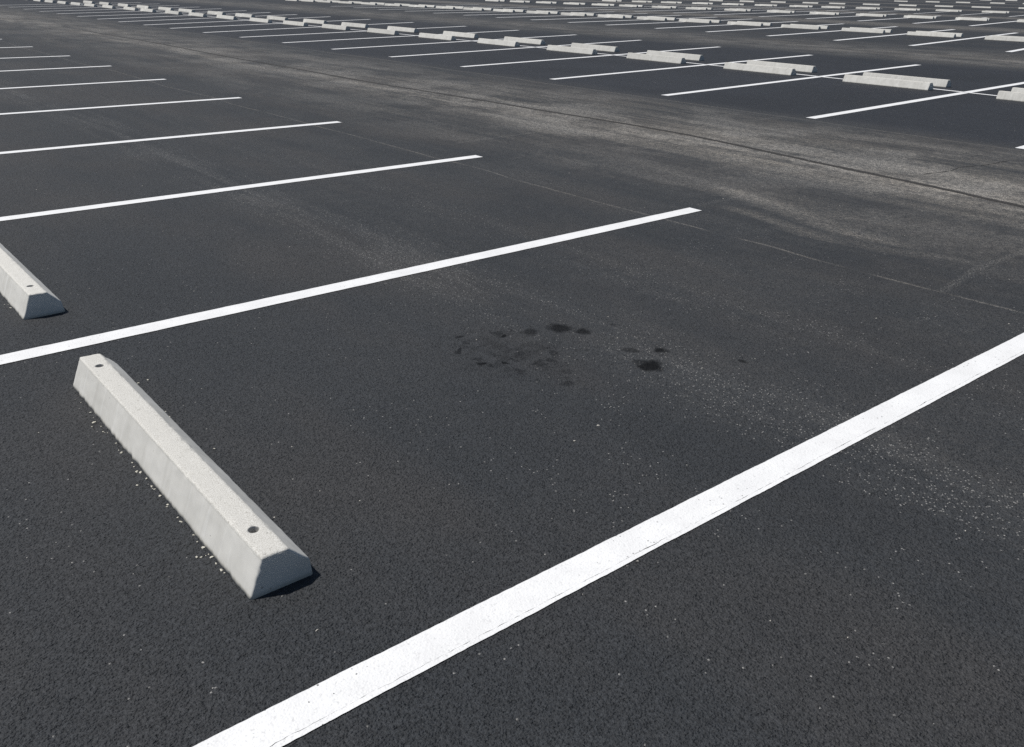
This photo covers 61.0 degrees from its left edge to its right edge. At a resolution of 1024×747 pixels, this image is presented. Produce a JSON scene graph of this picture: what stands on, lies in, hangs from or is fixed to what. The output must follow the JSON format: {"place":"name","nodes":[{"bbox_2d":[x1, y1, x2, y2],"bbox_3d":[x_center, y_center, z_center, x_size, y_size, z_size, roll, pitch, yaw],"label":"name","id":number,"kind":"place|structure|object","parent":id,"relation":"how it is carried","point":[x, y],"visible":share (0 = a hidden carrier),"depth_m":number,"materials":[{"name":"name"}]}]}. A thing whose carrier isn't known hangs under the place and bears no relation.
{"place":"outdoors","nodes":[
{"label":"outdoors","id":0,"kind":"place"},
{"bbox_2d":[0,0,1023,746],"bbox_3d":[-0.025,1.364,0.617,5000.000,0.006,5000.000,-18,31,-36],"label":"asphalt","id":1,"kind":"structure","parent":0,"point":[248,260],"depth_m":3.66,"materials":[{"name":"black stone"}]},
{"bbox_2d":[0,243,64,319],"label":"wheel stop","id":2,"kind":"object","parent":1,"relation":"on","point":[25,293],"visible":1,"depth_m":4.22,"materials":[{"name":"concrete"}]},
{"bbox_2d":[70,2,82,5],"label":"wheel stop","id":3,"kind":"object","parent":1,"relation":"on","point":[76,3],"visible":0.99,"depth_m":43.40,"materials":[{"name":"concrete"}]},
{"bbox_2d":[83,0,94,3],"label":"wheel stop","id":4,"kind":"object","parent":1,"relation":"on","point":[90,2],"visible":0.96,"depth_m":46.07,"materials":[{"name":"concrete"}]},
{"bbox_2d":[84,3,97,6],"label":"wheel stop","id":5,"kind":"object","parent":1,"relation":"on","point":[90,5],"visible":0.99,"depth_m":41.90,"materials":[{"name":"concrete"}]},
{"bbox_2d":[99,2,111,4],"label":"wheel stop","id":6,"kind":"object","parent":1,"relation":"on","point":[104,3],"visible":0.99,"depth_m":44.44,"materials":[{"name":"concrete"}]},
{"bbox_2d":[102,5,115,8],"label":"wheel stop","id":7,"kind":"object","parent":1,"relation":"on","point":[108,6],"visible":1,"depth_m":40.32,"materials":[{"name":"concrete"}]},
{"bbox_2d":[4,304,224,572],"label":"concrete crumbs","id":8,"kind":"object","parent":1,"relation":"on","point":[202,547],"visible":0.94,"depth_m":2.79,"materials":[{"name":"grey concrete"}]},
{"bbox_2d":[118,3,130,6],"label":"wheel stop","id":9,"kind":"object","parent":1,"relation":"on","point":[125,5],"visible":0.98,"depth_m":42.64,"materials":[{"name":"concrete"}]},
{"bbox_2d":[123,7,138,10],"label":"wheel stop","id":10,"kind":"object","parent":1,"relation":"on","point":[130,8],"visible":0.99,"depth_m":38.57,"materials":[{"name":"concrete"}]},
{"bbox_2d":[136,5,151,8],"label":"wheel stop","id":11,"kind":"object","parent":1,"relation":"on","point":[143,6],"visible":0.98,"depth_m":40.98,"materials":[{"name":"concrete"}]},
{"bbox_2d":[140,8,155,11],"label":"wheel stop","id":12,"kind":"object","parent":1,"relation":"on","point":[147,10],"visible":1,"depth_m":37.29,"materials":[{"name":"concrete"}]},
{"bbox_2d":[158,7,173,10],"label":"wheel stop","id":13,"kind":"object","parent":1,"relation":"on","point":[165,8],"visible":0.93,"depth_m":39.25,"materials":[{"name":"concrete"}]},
{"bbox_2d":[165,10,181,14],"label":"wheel stop","id":14,"kind":"object","parent":1,"relation":"on","point":[173,12],"visible":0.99,"depth_m":35.56,"materials":[{"name":"concrete"}]},
{"bbox_2d":[178,8,194,12],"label":"wheel stop","id":15,"kind":"object","parent":1,"relation":"on","point":[185,10],"visible":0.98,"depth_m":37.72,"materials":[{"name":"concrete"}]},
{"bbox_2d":[73,354,312,599],"bbox_3d":[-1.145,0.251,2.901,0.190,0.122,1.666,-18,31,-36],"label":"wheel stop","id":16,"kind":"object","parent":1,"relation":"on","point":[252,547],"visible":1,"depth_m":2.64,"materials":[{"name":"concrete"}]},
{"bbox_2d":[188,12,206,16],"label":"wheel stop","id":17,"kind":"object","parent":1,"relation":"on","point":[197,14],"visible":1,"depth_m":34.08,"materials":[{"name":"concrete"}]},
{"bbox_2d":[207,11,225,14],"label":"wheel stop","id":18,"kind":"object","parent":1,"relation":"on","point":[216,13],"visible":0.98,"depth_m":35.80,"materials":[{"name":"concrete"}]},
{"bbox_2d":[216,15,237,19],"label":"wheel stop","id":19,"kind":"object","parent":1,"relation":"on","point":[227,17],"visible":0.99,"depth_m":32.35,"materials":[{"name":"concrete"}]},
{"bbox_2d":[235,13,254,17],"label":"wheel stop","id":20,"kind":"object","parent":1,"relation":"on","point":[244,15],"visible":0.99,"depth_m":34.12,"materials":[{"name":"concrete"}]},
{"bbox_2d":[249,18,271,22],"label":"wheel stop","id":21,"kind":"object","parent":1,"relation":"on","point":[261,20],"visible":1,"depth_m":30.68,"materials":[{"name":"concrete"}]},
{"bbox_2d":[267,16,288,20],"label":"wheel stop","id":22,"kind":"object","parent":1,"relation":"on","point":[277,18],"visible":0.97,"depth_m":32.34,"materials":[{"name":"concrete"}]},
{"bbox_2d":[283,20,307,25],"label":"wheel stop","id":23,"kind":"object","parent":1,"relation":"on","point":[295,23],"visible":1,"depth_m":29.08,"materials":[{"name":"concrete"}]},
{"bbox_2d":[303,19,327,23],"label":"wheel stop","id":24,"kind":"object","parent":1,"relation":"on","point":[315,21],"visible":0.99,"depth_m":30.52,"materials":[{"name":"concrete"}]},
{"bbox_2d":[322,24,349,29],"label":"wheel stop","id":25,"kind":"object","parent":1,"relation":"on","point":[338,27],"visible":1,"depth_m":27.35,"materials":[{"name":"concrete"}]},
{"bbox_2d":[338,1,353,3],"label":"wheel stop","id":26,"kind":"object","parent":1,"relation":"on","point":[345,2],"visible":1,"depth_m":54.23,"materials":[{"name":"concrete"}]},
{"bbox_2d":[341,22,368,27],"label":"wheel stop","id":27,"kind":"object","parent":1,"relation":"on","point":[355,25],"visible":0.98,"depth_m":28.72,"materials":[{"name":"concrete"}]},
{"bbox_2d":[361,2,376,4],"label":"wheel stop","id":28,"kind":"object","parent":1,"relation":"on","point":[366,3],"visible":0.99,"depth_m":52.83,"materials":[{"name":"concrete"}]},
{"bbox_2d":[367,28,398,34],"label":"wheel stop","id":29,"kind":"object","parent":1,"relation":"on","point":[384,31],"visible":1,"depth_m":25.59,"materials":[{"name":"concrete"}]},
{"bbox_2d":[385,3,401,5],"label":"wheel stop","id":30,"kind":"object","parent":1,"relation":"on","point":[387,4],"visible":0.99,"depth_m":51.34,"materials":[{"name":"concrete"}]},
{"bbox_2d":[387,26,418,32],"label":"wheel stop","id":31,"kind":"object","parent":1,"relation":"on","point":[405,29],"visible":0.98,"depth_m":26.81,"materials":[{"name":"concrete"}]},
{"bbox_2d":[409,4,426,7],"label":"wheel stop","id":32,"kind":"object","parent":1,"relation":"on","point":[424,6],"visible":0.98,"depth_m":49.78,"materials":[{"name":"concrete"}]},
{"bbox_2d":[419,33,455,39],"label":"wheel stop","id":33,"kind":"object","parent":1,"relation":"on","point":[436,36],"visible":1,"depth_m":23.76,"materials":[{"name":"concrete"}]},
{"bbox_2d":[436,6,454,8],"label":"wheel stop","id":34,"kind":"object","parent":1,"relation":"on","point":[445,7],"visible":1,"depth_m":48.23,"materials":[{"name":"concrete"}]},
{"bbox_2d":[443,31,478,37],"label":"wheel stop","id":35,"kind":"object","parent":1,"relation":"on","point":[466,35],"visible":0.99,"depth_m":24.79,"materials":[{"name":"concrete"}]},
{"bbox_2d":[463,7,483,10],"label":"wheel stop","id":36,"kind":"object","parent":1,"relation":"on","point":[468,8],"visible":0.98,"depth_m":46.72,"materials":[{"name":"concrete"}]},
{"bbox_2d":[477,38,519,46],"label":"wheel stop","id":37,"kind":"object","parent":1,"relation":"on","point":[499,42],"visible":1,"depth_m":21.94,"materials":[{"name":"concrete"}]},
{"bbox_2d":[493,9,514,11],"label":"wheel stop","id":38,"kind":"object","parent":1,"relation":"on","point":[502,10],"visible":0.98,"depth_m":45.15,"materials":[{"name":"concrete"}]},
{"bbox_2d":[507,9,524,11],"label":"wheel stop","id":39,"kind":"object","parent":1,"relation":"on","point":[517,10],"visible":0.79,"depth_m":45.41,"materials":[{"name":"concrete"}]},
{"bbox_2d":[504,36,545,44],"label":"wheel stop","id":40,"kind":"object","parent":1,"relation":"on","point":[529,41],"visible":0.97,"depth_m":22.79,"materials":[{"name":"concrete"}]},
{"bbox_2d":[36,114,1023,637],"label":"grit","id":41,"kind":"object","parent":1,"relation":"on","point":[574,440],"visible":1,"depth_m":4.31,"materials":[{"name":"grey gravel"}]},
{"bbox_2d":[526,10,550,13],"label":"wheel stop","id":42,"kind":"object","parent":1,"relation":"on","point":[540,12],"visible":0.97,"depth_m":43.39,"materials":[{"name":"concrete"}]},
{"bbox_2d":[536,10,559,13],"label":"wheel stop","id":43,"kind":"object","parent":1,"relation":"on","point":[554,12],"visible":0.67,"depth_m":43.67,"materials":[{"name":"concrete"}]},
{"bbox_2d":[547,45,596,54],"bbox_3d":[1.379,-7.516,20.172,0.190,0.123,1.526,-18,31,-36],"label":"wheel stop","id":44,"kind":"object","parent":1,"relation":"on","point":[572,49],"visible":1,"depth_m":20.06,"materials":[{"name":"concrete"}]},
{"bbox_2d":[563,2,580,4],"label":"wheel stop","id":45,"kind":"object","parent":1,"relation":"on","point":[572,3],"visible":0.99,"depth_m":61.68,"materials":[{"name":"concrete"}]},
{"bbox_2d":[561,12,586,15],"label":"wheel stop","id":46,"kind":"object","parent":1,"relation":"on","point":[574,14],"visible":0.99,"depth_m":41.75,"materials":[{"name":"concrete"}]},
{"bbox_2d":[571,12,595,15],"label":"wheel stop","id":47,"kind":"object","parent":1,"relation":"on","point":[591,14],"visible":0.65,"depth_m":42.03,"materials":[{"name":"concrete"}]},
{"bbox_2d":[571,43,619,51],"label":"wheel stop","id":48,"kind":"object","parent":1,"relation":"on","point":[602,48],"visible":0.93,"depth_m":20.82,"materials":[{"name":"concrete"}]},
{"bbox_2d":[592,3,609,5],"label":"wheel stop","id":49,"kind":"object","parent":1,"relation":"on","point":[601,4],"visible":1,"depth_m":60.08,"materials":[{"name":"concrete"}]},
{"bbox_2d":[598,14,624,17],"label":"wheel stop","id":50,"kind":"object","parent":1,"relation":"on","point":[611,16],"visible":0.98,"depth_m":40.15,"materials":[{"name":"concrete"}]},
{"bbox_2d":[607,14,633,17],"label":"wheel stop","id":51,"kind":"object","parent":1,"relation":"on","point":[629,16],"visible":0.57,"depth_m":40.38,"materials":[{"name":"concrete"}]},
{"bbox_2d":[619,4,637,6],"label":"wheel stop","id":52,"kind":"object","parent":1,"relation":"on","point":[628,5],"visible":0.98,"depth_m":58.72,"materials":[{"name":"concrete"}]},
{"bbox_2d":[637,16,666,20],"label":"wheel stop","id":53,"kind":"object","parent":1,"relation":"on","point":[652,18],"visible":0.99,"depth_m":38.47,"materials":[{"name":"concrete"}]},
{"bbox_2d":[627,53,685,63],"bbox_3d":[3.029,-6.653,18.334,0.190,0.123,1.526,-18,30,-36],"label":"wheel stop","id":54,"kind":"object","parent":1,"relation":"on","point":[660,58],"visible":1,"depth_m":18.22,"materials":[{"name":"concrete"}]},
{"bbox_2d":[647,16,676,19],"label":"wheel stop","id":55,"kind":"object","parent":1,"relation":"on","point":[670,18],"visible":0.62,"depth_m":38.71,"materials":[{"name":"concrete"}]},
{"bbox_2d":[652,6,671,7],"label":"wheel stop","id":56,"kind":"object","parent":1,"relation":"on","point":[661,7],"visible":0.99,"depth_m":57.14,"materials":[{"name":"concrete"}]},
{"bbox_2d":[646,50,703,60],"bbox_3d":[3.567,-6.985,19.091,0.190,0.122,1.526,-18,31,-36],"label":"wheel stop","id":57,"kind":"object","parent":1,"relation":"on","point":[695,57],"visible":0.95,"depth_m":18.91,"materials":[{"name":"concrete"}]},
{"bbox_2d":[679,19,711,22],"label":"wheel stop","id":58,"kind":"object","parent":1,"relation":"on","point":[695,20],"visible":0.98,"depth_m":36.84,"materials":[{"name":"concrete"}]},
{"bbox_2d":[686,7,707,9],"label":"wheel stop","id":59,"kind":"object","parent":1,"relation":"on","point":[696,8],"visible":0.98,"depth_m":55.47,"materials":[{"name":"concrete"}]},
{"bbox_2d":[689,18,720,22],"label":"wheel stop","id":60,"kind":"object","parent":1,"relation":"on","point":[715,21],"visible":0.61,"depth_m":37.02,"materials":[{"name":"concrete"}]},
{"bbox_2d":[724,9,746,10],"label":"wheel stop","id":61,"kind":"object","parent":1,"relation":"on","point":[735,9],"visible":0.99,"depth_m":53.80,"materials":[{"name":"concrete"}]},
{"bbox_2d":[727,21,762,25],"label":"wheel stop","id":62,"kind":"object","parent":1,"relation":"on","point":[744,23],"visible":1,"depth_m":35.06,"materials":[{"name":"concrete"}]},
{"bbox_2d":[737,21,771,25],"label":"wheel stop","id":63,"kind":"object","parent":1,"relation":"on","point":[766,24],"visible":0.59,"depth_m":35.25,"materials":[{"name":"concrete"}]},
{"bbox_2d":[723,62,795,75],"bbox_3d":[4.672,-5.766,16.441,0.192,0.123,1.526,-18,31,-36],"label":"wheel stop","id":64,"kind":"object","parent":1,"relation":"on","point":[761,69],"visible":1,"depth_m":16.35,"materials":[{"name":"concrete"}]},
{"bbox_2d":[767,10,791,12],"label":"wheel stop","id":65,"kind":"object","parent":1,"relation":"on","point":[775,11],"visible":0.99,"depth_m":52.00,"materials":[{"name":"concrete"}]},
{"bbox_2d":[747,60,816,72],"bbox_3d":[5.264,-6.021,17.030,0.192,0.123,1.526,-18,30,-35],"label":"wheel stop","id":66,"kind":"object","parent":1,"relation":"on","point":[804,68],"visible":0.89,"depth_m":16.84,"materials":[{"name":"concrete"}]},
{"bbox_2d":[789,5,808,6],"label":"wheel stop","id":67,"kind":"object","parent":1,"relation":"on","point":[797,6],"visible":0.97,"depth_m":66.61,"materials":[{"name":"concrete"}]},
{"bbox_2d":[781,24,820,29],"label":"wheel stop","id":68,"kind":"object","parent":1,"relation":"on","point":[801,27],"visible":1,"depth_m":33.22,"materials":[{"name":"concrete"}]},
{"bbox_2d":[790,24,828,28],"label":"wheel stop","id":69,"kind":"object","parent":1,"relation":"on","point":[824,27],"visible":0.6,"depth_m":33.50,"materials":[{"name":"concrete"}]},
{"bbox_2d":[809,12,835,14],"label":"wheel stop","id":70,"kind":"object","parent":1,"relation":"on","point":[825,13],"visible":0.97,"depth_m":50.25,"materials":[{"name":"concrete"}]},
{"bbox_2d":[821,6,841,7],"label":"wheel stop","id":71,"kind":"object","parent":1,"relation":"on","point":[830,7],"visible":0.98,"depth_m":65.52,"materials":[{"name":"concrete"}]},
{"bbox_2d":[841,28,884,32],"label":"wheel stop","id":72,"kind":"object","parent":1,"relation":"on","point":[863,30],"visible":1,"depth_m":31.42,"materials":[{"name":"concrete"}]},
{"bbox_2d":[856,7,876,8],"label":"wheel stop","id":73,"kind":"object","parent":1,"relation":"on","point":[864,8],"visible":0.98,"depth_m":64.34,"materials":[{"name":"concrete"}]},
{"bbox_2d":[856,14,883,16],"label":"wheel stop","id":74,"kind":"object","parent":1,"relation":"on","point":[876,15],"visible":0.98,"depth_m":48.54,"materials":[{"name":"concrete"}]},
{"bbox_2d":[850,27,892,32],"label":"wheel stop","id":75,"kind":"object","parent":1,"relation":"on","point":[888,30],"visible":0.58,"depth_m":31.59,"materials":[{"name":"concrete"}]},
{"bbox_2d":[842,74,933,90],"bbox_3d":[6.262,-4.868,14.522,0.192,0.123,1.526,-18,30,-36],"label":"wheel stop","id":76,"kind":"object","parent":1,"relation":"on","point":[909,84],"visible":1,"depth_m":14.43,"materials":[{"name":"concrete"}]},
{"bbox_2d":[894,8,916,10],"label":"wheel stop","id":77,"kind":"object","parent":1,"relation":"on","point":[905,9],"visible":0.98,"depth_m":63.08,"materials":[{"name":"concrete"}]},
{"bbox_2d":[863,72,950,87],"bbox_3d":[6.779,-5.068,14.985,0.192,0.123,1.526,-18,31,-36],"label":"wheel stop","id":78,"kind":"object","parent":1,"relation":"on","point":[945,83],"visible":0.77,"depth_m":14.80,"materials":[{"name":"concrete"}]},
{"bbox_2d":[903,15,933,18],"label":"wheel stop","id":79,"kind":"object","parent":1,"relation":"on","point":[923,17],"visible":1,"depth_m":46.94,"materials":[{"name":"concrete"}]},
{"bbox_2d":[907,31,955,37],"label":"wheel stop","id":80,"kind":"object","parent":1,"relation":"on","point":[931,34],"visible":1,"depth_m":29.57,"materials":[{"name":"concrete"}]},
{"bbox_2d":[916,31,963,36],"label":"wheel stop","id":81,"kind":"object","parent":1,"relation":"on","point":[959,35],"visible":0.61,"depth_m":29.86,"materials":[{"name":"concrete"}]},
{"bbox_2d":[936,9,958,11],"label":"wheel stop","id":82,"kind":"object","parent":1,"relation":"on","point":[947,10],"visible":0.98,"depth_m":61.66,"materials":[{"name":"concrete"}]},
{"bbox_2d":[955,17,987,20],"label":"wheel stop","id":83,"kind":"object","parent":1,"relation":"on","point":[974,19],"visible":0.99,"depth_m":45.27,"materials":[{"name":"concrete"}]},
{"bbox_2d":[971,6,991,7],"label":"wheel stop","id":84,"kind":"object","parent":1,"relation":"on","point":[980,7],"visible":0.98,"depth_m":75.81,"materials":[{"name":"concrete"}]},
{"bbox_2d":[982,11,1006,12],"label":"wheel stop","id":85,"kind":"object","parent":1,"relation":"on","point":[994,12],"visible":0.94,"depth_m":60.34,"materials":[{"name":"concrete"}]},
{"bbox_2d":[984,36,1023,41],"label":"wheel stop","id":86,"kind":"object","parent":1,"relation":"on","point":[998,38],"visible":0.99,"depth_m":27.83,"materials":[{"name":"concrete"}]},
{"bbox_2d":[992,35,1023,37],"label":"wheel stop","id":87,"kind":"object","parent":1,"relation":"on","point":[1008,36],"visible":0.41,"depth_m":28.43,"materials":[{"name":"concrete"}]},
{"bbox_2d":[996,91,1023,101],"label":"wheel stop","id":88,"kind":"object","parent":1,"relation":"on","point":[1010,96],"visible":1,"depth_m":12.89,"materials":[{"name":"concrete"}]},
{"bbox_2d":[1011,87,1023,92],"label":"wheel stop","id":89,"kind":"object","parent":1,"relation":"on","point":[1016,89],"visible":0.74,"depth_m":13.43,"materials":[{"name":"concrete"}]}
]}

